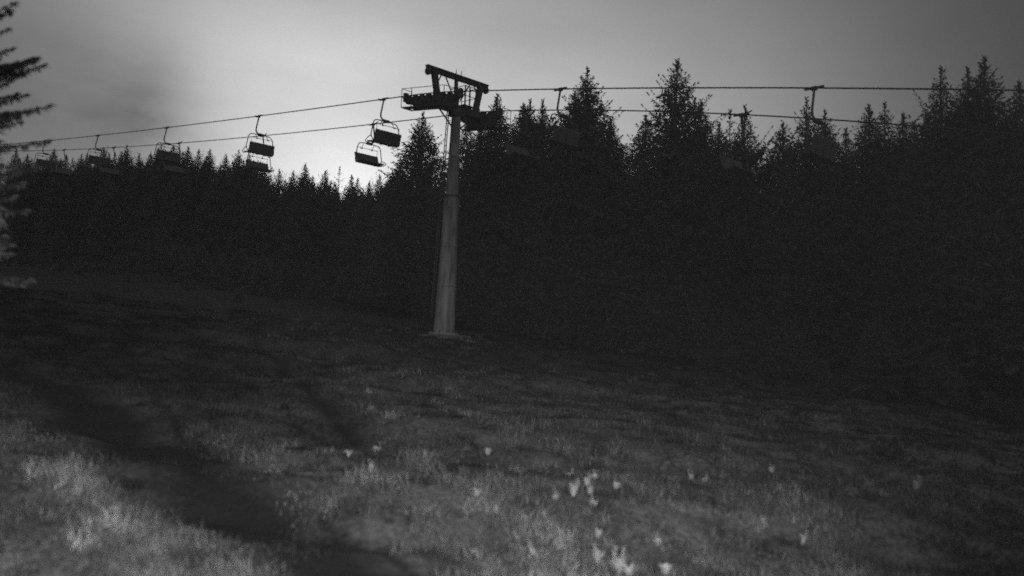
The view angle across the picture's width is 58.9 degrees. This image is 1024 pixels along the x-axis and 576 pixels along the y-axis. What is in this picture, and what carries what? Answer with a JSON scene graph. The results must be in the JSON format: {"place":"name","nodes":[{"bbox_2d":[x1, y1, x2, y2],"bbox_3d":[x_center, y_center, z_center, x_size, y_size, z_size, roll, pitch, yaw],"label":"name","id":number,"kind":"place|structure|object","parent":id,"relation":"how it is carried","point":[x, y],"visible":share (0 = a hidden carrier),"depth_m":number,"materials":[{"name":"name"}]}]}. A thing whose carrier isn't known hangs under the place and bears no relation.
{"place":"outdoors","nodes":[
{"label":"outdoors","id":0,"kind":"place"},
{"bbox_2d":[0,255,1023,575],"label":"ground","id":1,"kind":"structure","parent":0,"point":[264,523],"depth_m":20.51,"materials":[{"name":"grey plant"}]},
{"bbox_2d":[1,149,21,205],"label":"spruce tree","id":2,"kind":"object","parent":1,"relation":"on","point":[15,158],"visible":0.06,"depth_m":125.09,"materials":[{"name":"black plant"}]},
{"bbox_2d":[5,154,30,201],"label":"spruce tree","id":3,"kind":"object","parent":1,"relation":"on","point":[26,160],"visible":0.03,"depth_m":123.32,"materials":[{"name":"black plant"}]},
{"bbox_2d":[0,1,55,287],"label":"spruce tree","id":4,"kind":"object","parent":1,"relation":"on","point":[8,71],"visible":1,"depth_m":14.06,"materials":[{"name":"grey plant"}]},
{"bbox_2d":[27,148,60,229],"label":"spruce tree","id":5,"kind":"object","parent":1,"relation":"on","point":[54,154],"visible":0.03,"depth_m":121.45,"materials":[{"name":"black plant"}]},
{"bbox_2d":[62,154,71,178],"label":"spruce tree","id":6,"kind":"object","parent":1,"relation":"on","point":[66,161],"visible":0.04,"depth_m":120.50,"materials":[{"name":"black plant"}]},
{"bbox_2d":[68,154,83,186],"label":"spruce tree","id":7,"kind":"object","parent":1,"relation":"on","point":[79,164],"visible":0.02,"depth_m":119.09,"materials":[{"name":"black plant"}]},
{"bbox_2d":[68,153,92,197],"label":"spruce tree","id":8,"kind":"object","parent":1,"relation":"on","point":[82,168],"visible":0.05,"depth_m":118.10,"materials":[{"name":"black plant"}]},
{"bbox_2d":[66,147,110,238],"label":"spruce tree","id":9,"kind":"object","parent":1,"relation":"on","point":[103,155],"visible":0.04,"depth_m":116.28,"materials":[{"name":"black plant"}]},
{"bbox_2d":[82,145,135,245],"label":"spruce tree","id":10,"kind":"object","parent":1,"relation":"on","point":[126,157],"visible":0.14,"depth_m":114.93,"materials":[{"name":"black plant"}]},
{"bbox_2d":[105,152,148,249],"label":"spruce tree","id":11,"kind":"object","parent":1,"relation":"on","point":[135,167],"visible":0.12,"depth_m":113.58,"materials":[{"name":"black plant"}]},
{"bbox_2d":[119,152,153,241],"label":"spruce tree","id":12,"kind":"object","parent":1,"relation":"on","point":[147,163],"visible":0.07,"depth_m":114.04,"materials":[{"name":"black plant"}]},
{"bbox_2d":[120,145,164,249],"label":"spruce tree","id":13,"kind":"object","parent":1,"relation":"on","point":[147,175],"visible":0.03,"depth_m":111.88,"materials":[{"name":"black plant"}]},
{"bbox_2d":[123,146,189,243],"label":"spruce tree","id":14,"kind":"object","parent":1,"relation":"on","point":[172,147],"visible":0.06,"depth_m":108.68,"materials":[{"name":"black plant"}]},
{"bbox_2d":[157,146,194,238],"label":"spruce tree","id":15,"kind":"object","parent":1,"relation":"on","point":[187,163],"visible":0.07,"depth_m":112.21,"materials":[{"name":"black plant"}]},
{"bbox_2d":[158,147,215,244],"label":"spruce tree","id":16,"kind":"object","parent":1,"relation":"on","point":[198,163],"visible":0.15,"depth_m":110.65,"materials":[{"name":"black plant"}]},
{"bbox_2d":[182,149,219,255],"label":"spruce tree","id":17,"kind":"object","parent":1,"relation":"on","point":[206,166],"visible":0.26,"depth_m":109.43,"materials":[{"name":"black plant"}]},
{"bbox_2d":[190,154,230,266],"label":"spruce tree","id":18,"kind":"object","parent":1,"relation":"on","point":[221,173],"visible":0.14,"depth_m":108.43,"materials":[{"name":"black plant"}]},
{"bbox_2d":[198,150,245,267],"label":"spruce tree","id":19,"kind":"object","parent":1,"relation":"on","point":[234,165],"visible":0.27,"depth_m":106.34,"materials":[{"name":"black plant"}]},
{"bbox_2d":[204,156,255,264],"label":"spruce tree","id":20,"kind":"object","parent":1,"relation":"on","point":[245,175],"visible":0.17,"depth_m":105.78,"materials":[{"name":"black plant"}]},
{"bbox_2d":[199,158,275,264],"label":"spruce tree","id":21,"kind":"object","parent":1,"relation":"on","point":[235,221],"visible":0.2,"depth_m":103.74,"materials":[{"name":"black plant"}]},
{"bbox_2d":[240,169,291,265],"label":"spruce tree","id":22,"kind":"object","parent":1,"relation":"on","point":[278,182],"visible":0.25,"depth_m":104.21,"materials":[{"name":"black plant"}]},
{"bbox_2d":[263,170,298,269],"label":"spruce tree","id":23,"kind":"object","parent":1,"relation":"on","point":[291,183],"visible":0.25,"depth_m":102.96,"materials":[{"name":"black plant"}]},
{"bbox_2d":[270,163,320,267],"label":"spruce tree","id":24,"kind":"object","parent":1,"relation":"on","point":[304,178],"visible":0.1,"depth_m":103.49,"materials":[{"name":"black plant"}]},
{"bbox_2d":[289,176,321,269],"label":"spruce tree","id":25,"kind":"object","parent":1,"relation":"on","point":[312,184],"visible":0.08,"depth_m":102.82,"materials":[{"name":"black plant"}]},
{"bbox_2d":[276,170,341,267],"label":"spruce tree","id":26,"kind":"object","parent":1,"relation":"on","point":[320,188],"visible":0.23,"depth_m":101.02,"materials":[{"name":"black plant"}]},
{"bbox_2d":[307,184,342,272],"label":"spruce tree","id":27,"kind":"object","parent":1,"relation":"on","point":[336,193],"visible":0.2,"depth_m":99.55,"materials":[{"name":"black plant"}]},
{"bbox_2d":[324,166,344,240],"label":"spruce tree","id":28,"kind":"object","parent":1,"relation":"on","point":[339,173],"visible":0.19,"depth_m":102.25,"materials":[{"name":"black plant"}]},
{"bbox_2d":[318,174,358,273],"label":"spruce tree","id":29,"kind":"object","parent":1,"relation":"on","point":[351,183],"visible":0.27,"depth_m":98.12,"materials":[{"name":"black plant"}]},
{"bbox_2d":[327,178,365,274],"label":"spruce tree","id":30,"kind":"object","parent":1,"relation":"on","point":[356,188],"visible":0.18,"depth_m":97.41,"materials":[{"name":"black plant"}]},
{"bbox_2d":[344,450,352,456],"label":"meadow plant","id":31,"kind":"object","parent":1,"relation":"on","point":[349,453],"visible":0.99,"depth_m":17.27,"materials":[{"name":"white plant"}]},
{"bbox_2d":[333,181,374,272],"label":"spruce tree","id":32,"kind":"object","parent":1,"relation":"on","point":[367,191],"visible":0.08,"depth_m":94.44,"materials":[{"name":"black plant"}]},
{"bbox_2d":[329,172,386,279],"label":"spruce tree","id":33,"kind":"object","parent":1,"relation":"on","point":[371,204],"visible":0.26,"depth_m":89.99,"materials":[{"name":"black plant"}]},
{"bbox_2d":[368,459,373,470],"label":"meadow plant","id":34,"kind":"object","parent":1,"relation":"on","point":[371,465],"visible":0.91,"depth_m":16.25,"materials":[{"name":"white plant"}]},
{"bbox_2d":[350,172,395,298],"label":"spruce tree","id":35,"kind":"object","parent":1,"relation":"on","point":[366,237],"visible":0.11,"depth_m":84.01,"materials":[{"name":"black plant"}]},
{"bbox_2d":[371,441,383,453],"bbox_3d":[-2.942,3.490,19.845,0.276,0.288,0.411,6,-6,-44],"label":"meadow plant","id":36,"kind":"object","parent":1,"relation":"on","point":[376,448],"visible":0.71,"depth_m":19.77,"materials":[{"name":"white plant"}]},
{"bbox_2d":[360,162,414,302],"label":"spruce tree","id":37,"kind":"object","parent":1,"relation":"on","point":[383,242],"visible":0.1,"depth_m":79.88,"materials":[{"name":"black plant"}]},
{"bbox_2d":[349,111,446,311],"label":"spruce tree","id":38,"kind":"object","parent":1,"relation":"on","point":[413,214],"visible":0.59,"depth_m":71.42,"materials":[{"name":"black plant"}]},
{"bbox_2d":[380,124,487,320],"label":"spruce tree","id":39,"kind":"object","parent":1,"relation":"on","point":[431,249],"visible":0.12,"depth_m":66.02,"materials":[{"name":"black plant"}]},
{"bbox_2d":[401,64,510,339],"bbox_3d":[-3.298,-4.495,50.499,4.700,15.628,5.180,-2,-6,43],"label":"lift pylon","id":40,"kind":"object","parent":1,"relation":"on","point":[473,118],"visible":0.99,"depth_m":50.14,"materials":[{"name":"metal"}]},
{"bbox_2d":[2,87,1023,144],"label":"haul rope","id":41,"kind":"object","parent":40,"relation":"attached to","point":[623,88],"visible":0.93,"depth_m":38.62,"materials":[{"name":"metal"}]},
{"bbox_2d":[32,140,56,169],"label":"lift chair","id":42,"kind":"object","parent":41,"relation":"hanging from","point":[47,164],"visible":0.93,"depth_m":89.51,"materials":[{"name":"paint"}]},
{"bbox_2d":[84,134,110,166],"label":"lift chair","id":43,"kind":"object","parent":41,"relation":"hanging from","point":[97,160],"visible":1,"depth_m":80.54,"materials":[{"name":"paint"}]},
{"bbox_2d":[152,126,180,163],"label":"lift chair","id":44,"kind":"object","parent":41,"relation":"hanging from","point":[172,157],"visible":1,"depth_m":71.30,"materials":[{"name":"paint"}]},
{"bbox_2d":[242,114,274,157],"bbox_3d":[-17.270,-10.482,62.030,1.041,2.820,2.160,-2,-6,43],"label":"lift chair","id":45,"kind":"object","parent":41,"relation":"hanging from","point":[256,148],"visible":1,"depth_m":61.76,"materials":[{"name":"paint"}]},
{"bbox_2d":[365,97,401,148],"bbox_3d":[-7.399,-9.666,52.575,1.041,2.820,2.160,-2,-6,43],"label":"lift chair","id":46,"kind":"object","parent":41,"relation":"hanging from","point":[387,138],"visible":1,"depth_m":52.30,"materials":[{"name":"paint"}]},
{"bbox_2d":[540,87,580,148],"bbox_3d":[2.341,-8.187,43.170,1.041,2.820,2.160,-2,-6,43],"label":"lift chair","id":47,"kind":"object","parent":41,"relation":"hanging from","point":[564,137],"visible":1,"depth_m":42.92,"materials":[{"name":"paint"}]},
{"bbox_2d":[792,85,837,163],"bbox_3d":[11.471,-6.278,34.297,1.041,2.820,2.160,-2,-6,43],"label":"lift chair","id":48,"kind":"object","parent":41,"relation":"hanging from","point":[822,148],"visible":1,"depth_m":34.03,"materials":[{"name":"paint"}]},
{"bbox_2d":[32,109,1023,150],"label":"haul rope","id":49,"kind":"object","parent":40,"relation":"attached to","point":[621,110],"visible":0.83,"depth_m":43.30,"materials":[{"name":"metal"}]},
{"bbox_2d":[50,148,72,175],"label":"lift chair","id":50,"kind":"object","parent":49,"relation":"hanging from","point":[59,171],"visible":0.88,"depth_m":96.06,"materials":[{"name":"paint"}]},
{"bbox_2d":[98,146,122,176],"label":"lift chair","id":51,"kind":"object","parent":49,"relation":"hanging from","point":[108,171],"visible":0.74,"depth_m":87.28,"materials":[{"name":"paint"}]},
{"bbox_2d":[163,141,188,175],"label":"lift chair","id":52,"kind":"object","parent":49,"relation":"hanging from","point":[174,169],"visible":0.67,"depth_m":77.90,"materials":[{"name":"paint"}]},
{"bbox_2d":[246,133,273,172],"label":"lift chair","id":53,"kind":"object","parent":49,"relation":"hanging from","point":[256,166],"visible":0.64,"depth_m":68.44,"materials":[{"name":"paint"}]},
{"bbox_2d":[354,121,385,166],"bbox_3d":[-9.180,-9.430,59.023,1.041,2.820,2.160,-2,-6,43],"label":"lift chair","id":54,"kind":"object","parent":49,"relation":"hanging from","point":[362,158],"visible":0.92,"depth_m":59.07,"materials":[{"name":"paint"}]},
{"bbox_2d":[505,107,539,160],"bbox_3d":[0.608,-8.491,49.634,1.041,2.820,2.160,-2,-6,43],"label":"lift chair","id":55,"kind":"object","parent":49,"relation":"hanging from","point":[517,152],"visible":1,"depth_m":49.71,"materials":[{"name":"paint"}]},
{"bbox_2d":[719,110,758,176],"bbox_3d":[10.140,-6.489,40.368,1.041,2.820,2.160,-2,-6,43],"label":"lift chair","id":56,"kind":"object","parent":49,"relation":"hanging from","point":[730,165],"visible":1,"depth_m":40.41,"materials":[{"name":"paint"}]},
{"bbox_2d":[416,130,521,313],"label":"spruce tree","id":57,"kind":"object","parent":1,"relation":"on","point":[468,200],"visible":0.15,"depth_m":63.36,"materials":[{"name":"black plant"}]},
{"bbox_2d":[471,487,483,496],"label":"meadow plant","id":58,"kind":"object","parent":1,"relation":"on","point":[476,491],"visible":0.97,"depth_m":15.06,"materials":[{"name":"grey plant"}]},
{"bbox_2d":[436,93,533,325],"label":"spruce tree","id":59,"kind":"object","parent":1,"relation":"on","point":[490,153],"visible":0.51,"depth_m":62.10,"materials":[{"name":"black plant"}]},
{"bbox_2d":[484,448,491,454],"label":"meadow plant","id":60,"kind":"object","parent":1,"relation":"on","point":[487,450],"visible":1,"depth_m":19.64,"materials":[{"name":"grey plant"}]},
{"bbox_2d":[463,99,547,311],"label":"spruce tree","id":61,"kind":"object","parent":1,"relation":"on","point":[530,105],"visible":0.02,"depth_m":63.21,"materials":[{"name":"black plant"}]},
{"bbox_2d":[455,102,558,324],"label":"spruce tree","id":62,"kind":"object","parent":1,"relation":"on","point":[517,161],"visible":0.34,"depth_m":61.07,"materials":[{"name":"black plant"}]},
{"bbox_2d":[0,104,1016,380],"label":"spruce wood","id":63,"kind":"object","parent":1,"relation":"on","point":[48,200],"visible":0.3,"depth_m":107.42,"materials":[{"name":"black plant"}]},
{"bbox_2d":[470,98,577,321],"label":"spruce tree","id":64,"kind":"object","parent":1,"relation":"on","point":[541,129],"visible":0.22,"depth_m":61.48,"materials":[{"name":"black plant"}]},
{"bbox_2d":[527,541,536,555],"bbox_3d":[0.304,3.862,13.412,0.174,0.219,0.136,-2,-6,44],"label":"meadow plant","id":65,"kind":"object","parent":1,"relation":"on","point":[530,550],"visible":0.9,"depth_m":13.41,"materials":[{"name":"grey plant"}]},
{"bbox_2d":[494,126,601,327],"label":"spruce tree","id":66,"kind":"object","parent":1,"relation":"on","point":[547,232],"visible":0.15,"depth_m":58.65,"materials":[{"name":"black plant"}]},
{"bbox_2d":[496,90,611,334],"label":"spruce tree","id":67,"kind":"object","parent":1,"relation":"on","point":[551,211],"visible":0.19,"depth_m":58.95,"materials":[{"name":"black plant"}]},
{"bbox_2d":[551,490,559,500],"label":"meadow plant","id":68,"kind":"object","parent":1,"relation":"on","point":[555,495],"visible":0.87,"depth_m":15.29,"materials":[{"name":"grey plant"}]},
{"bbox_2d":[501,66,633,338],"bbox_3d":[4.801,-5.458,59.711,10.672,18.711,11.278,-1,-5,31],"label":"spruce tree","id":69,"kind":"object","parent":1,"relation":"on","point":[592,131],"visible":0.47,"depth_m":57.99,"materials":[{"name":"black plant"}]},
{"bbox_2d":[568,478,579,495],"bbox_3d":[1.061,3.421,15.621,0.250,0.314,0.195,-2,-6,41],"label":"meadow plant","id":70,"kind":"object","parent":1,"relation":"on","point":[573,486],"visible":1,"depth_m":15.59,"materials":[{"name":"grey plant"}]},
{"bbox_2d":[583,472,590,485],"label":"meadow plant","id":71,"kind":"object","parent":1,"relation":"on","point":[586,480],"visible":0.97,"depth_m":16.57,"materials":[{"name":"grey plant"}]},
{"bbox_2d":[586,483,594,494],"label":"meadow plant","id":72,"kind":"object","parent":1,"relation":"on","point":[590,489],"visible":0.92,"depth_m":15.70,"materials":[{"name":"grey plant"}]},
{"bbox_2d":[585,494,600,507],"bbox_3d":[1.382,3.565,15.181,0.316,0.221,0.212,6,-6,-41],"label":"meadow plant","id":73,"kind":"object","parent":1,"relation":"on","point":[591,501],"visible":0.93,"depth_m":15.15,"materials":[{"name":"grey plant"}]},
{"bbox_2d":[590,469,597,478],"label":"meadow plant","id":74,"kind":"object","parent":1,"relation":"on","point":[595,475],"visible":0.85,"depth_m":17.21,"materials":[{"name":"grey plant"}]},
{"bbox_2d":[592,528,603,537],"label":"meadow plant","id":75,"kind":"object","parent":1,"relation":"on","point":[599,532],"visible":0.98,"depth_m":14.17,"materials":[{"name":"grey plant"}]},
{"bbox_2d":[593,544,604,563],"bbox_3d":[1.270,3.909,13.317,0.230,0.290,0.275,2,-5,2],"label":"meadow plant","id":76,"kind":"object","parent":1,"relation":"on","point":[596,554],"visible":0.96,"depth_m":13.28,"materials":[{"name":"grey plant"}]},
{"bbox_2d":[552,118,659,341],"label":"spruce tree","id":77,"kind":"object","parent":1,"relation":"on","point":[606,155],"visible":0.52,"depth_m":56.30,"materials":[{"name":"black plant"}]},
{"bbox_2d":[612,482,620,488],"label":"meadow plant","id":78,"kind":"object","parent":1,"relation":"on","point":[615,484],"visible":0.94,"depth_m":16.54,"materials":[{"name":"grey plant"}]},
{"bbox_2d":[605,545,628,574],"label":"meadow plant","id":79,"kind":"object","parent":1,"relation":"on","point":[618,563],"visible":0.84,"depth_m":13.01,"materials":[{"name":"grey plant"}]},
{"bbox_2d":[568,116,687,343],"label":"spruce tree","id":80,"kind":"object","parent":1,"relation":"on","point":[645,135],"visible":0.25,"depth_m":55.52,"materials":[{"name":"black plant"}]},
{"bbox_2d":[622,563,639,575],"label":"meadow plant","id":81,"kind":"object","parent":1,"relation":"on","point":[627,569],"visible":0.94,"depth_m":12.80,"materials":[{"name":"grey plant"}]},
{"bbox_2d":[651,532,662,545],"bbox_3d":[2.258,3.942,14.218,0.191,0.199,0.284,1,-5,16],"label":"meadow plant","id":82,"kind":"object","parent":1,"relation":"on","point":[658,540],"visible":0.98,"depth_m":14.22,"materials":[{"name":"grey plant"}]},
{"bbox_2d":[569,58,746,342],"bbox_3d":[9.697,-5.025,55.661,13.242,18.630,12.082,6,-6,-40],"label":"spruce tree","id":83,"kind":"object","parent":1,"relation":"on","point":[672,134],"visible":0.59,"depth_m":54.05,"materials":[{"name":"black plant"}]},
{"bbox_2d":[658,563,674,574],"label":"meadow plant","id":84,"kind":"object","parent":1,"relation":"on","point":[666,567],"visible":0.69,"depth_m":12.99,"materials":[{"name":"grey plant"}]},
{"bbox_2d":[626,98,751,338],"bbox_3d":[11.218,-3.501,54.510,8.173,16.092,8.103,3,-5,-16],"label":"spruce tree","id":85,"kind":"object","parent":1,"relation":"on","point":[697,146],"visible":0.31,"depth_m":53.53,"materials":[{"name":"black plant"}]},
{"bbox_2d":[657,121,761,347],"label":"spruce tree","id":86,"kind":"object","parent":1,"relation":"on","point":[715,206],"visible":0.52,"depth_m":51.74,"materials":[{"name":"black plant"}]},
{"bbox_2d":[706,109,748,318],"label":"spruce tree","id":87,"kind":"object","parent":1,"relation":"on","point":[728,122],"visible":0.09,"depth_m":53.87,"materials":[{"name":"black plant"}]},
{"bbox_2d":[671,104,799,343],"bbox_3d":[12.763,-2.964,52.710,8.662,15.683,10.531,-1,-5,34],"label":"spruce tree","id":88,"kind":"object","parent":1,"relation":"on","point":[752,162],"visible":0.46,"depth_m":51.35,"materials":[{"name":"black plant"}]},
{"bbox_2d":[718,120,838,344],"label":"spruce tree","id":89,"kind":"object","parent":1,"relation":"on","point":[775,153],"visible":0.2,"depth_m":50.74,"materials":[{"name":"black plant"}]},
{"bbox_2d":[798,530,807,543],"bbox_3d":[4.853,4.148,15.097,0.196,0.246,0.153,-1,-5,31],"label":"meadow plant","id":90,"kind":"object","parent":1,"relation":"on","point":[803,537],"visible":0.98,"depth_m":15.08,"materials":[{"name":"grey plant"}]},
{"bbox_2d":[733,96,877,362],"bbox_3d":[16.143,-2.675,48.118,8.382,15.450,7.993,4,-5,-19],"label":"spruce tree","id":91,"kind":"object","parent":1,"relation":"on","point":[792,173],"visible":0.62,"depth_m":47.52,"materials":[{"name":"black plant"}]},
{"bbox_2d":[753,108,879,373],"bbox_3d":[16.717,-2.276,48.422,7.677,14.871,8.113,-2,-6,42],"label":"spruce tree","id":92,"kind":"object","parent":1,"relation":"on","point":[839,169],"visible":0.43,"depth_m":47.05,"materials":[{"name":"black plant"}]},
{"bbox_2d":[826,127,866,319],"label":"spruce tree","id":93,"kind":"object","parent":1,"relation":"on","point":[845,135],"visible":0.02,"depth_m":50.77,"materials":[{"name":"black plant"}]},
{"bbox_2d":[807,104,905,361],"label":"spruce tree","id":94,"kind":"object","parent":1,"relation":"on","point":[859,160],"visible":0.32,"depth_m":46.56,"materials":[{"name":"black plant"}]},
{"bbox_2d":[822,100,916,351],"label":"spruce tree","id":95,"kind":"object","parent":1,"relation":"on","point":[884,132],"visible":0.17,"depth_m":46.84,"materials":[{"name":"black plant"}]},
{"bbox_2d":[843,112,934,352],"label":"spruce tree","id":96,"kind":"object","parent":1,"relation":"on","point":[903,137],"visible":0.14,"depth_m":46.02,"materials":[{"name":"black plant"}]},
{"bbox_2d":[820,110,972,381],"bbox_3d":[20.616,-1.587,44.349,8.092,14.198,8.822,-2,-6,44],"label":"spruce tree","id":97,"kind":"object","parent":1,"relation":"on","point":[896,278],"visible":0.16,"depth_m":43.76,"materials":[{"name":"black plant"}]},
{"bbox_2d":[870,120,927,330],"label":"spruce tree","id":98,"kind":"object","parent":1,"relation":"on","point":[914,129],"visible":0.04,"depth_m":46.69,"materials":[{"name":"black plant"}]},
{"bbox_2d":[910,474,922,489],"bbox_3d":[8.467,4.062,18.963,0.261,0.328,0.204,2,-5,5],"label":"meadow plant","id":99,"kind":"object","parent":1,"relation":"on","point":[918,484],"visible":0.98,"depth_m":18.94,"materials":[{"name":"grey plant"}]},
{"bbox_2d":[851,65,1019,389],"bbox_3d":[20.559,-2.682,42.813,8.952,16.501,8.536,-2,-6,38],"label":"spruce tree","id":100,"kind":"object","parent":1,"relation":"on","point":[919,141],"visible":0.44,"depth_m":42.71,"materials":[{"name":"black plant"}]},
{"bbox_2d":[879,66,1023,404],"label":"spruce tree","id":101,"kind":"object","parent":1,"relation":"on","point":[959,279],"visible":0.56,"depth_m":41.14,"materials":[{"name":"black plant"}]},
{"bbox_2d":[883,55,1023,406],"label":"spruce tree","id":102,"kind":"object","parent":1,"relation":"on","point":[982,80],"visible":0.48,"depth_m":40.96,"materials":[{"name":"black plant"}]},
{"bbox_2d":[936,79,1023,393],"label":"spruce tree","id":103,"kind":"object","parent":1,"relation":"on","point":[1019,114],"visible":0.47,"depth_m":40.38,"materials":[{"name":"black plant"}]},
{"bbox_2d":[0,0,1023,198],"label":"sky","id":104,"kind":"structure","parent":0,"point":[115,66],"materials":[{"name":"grey"}]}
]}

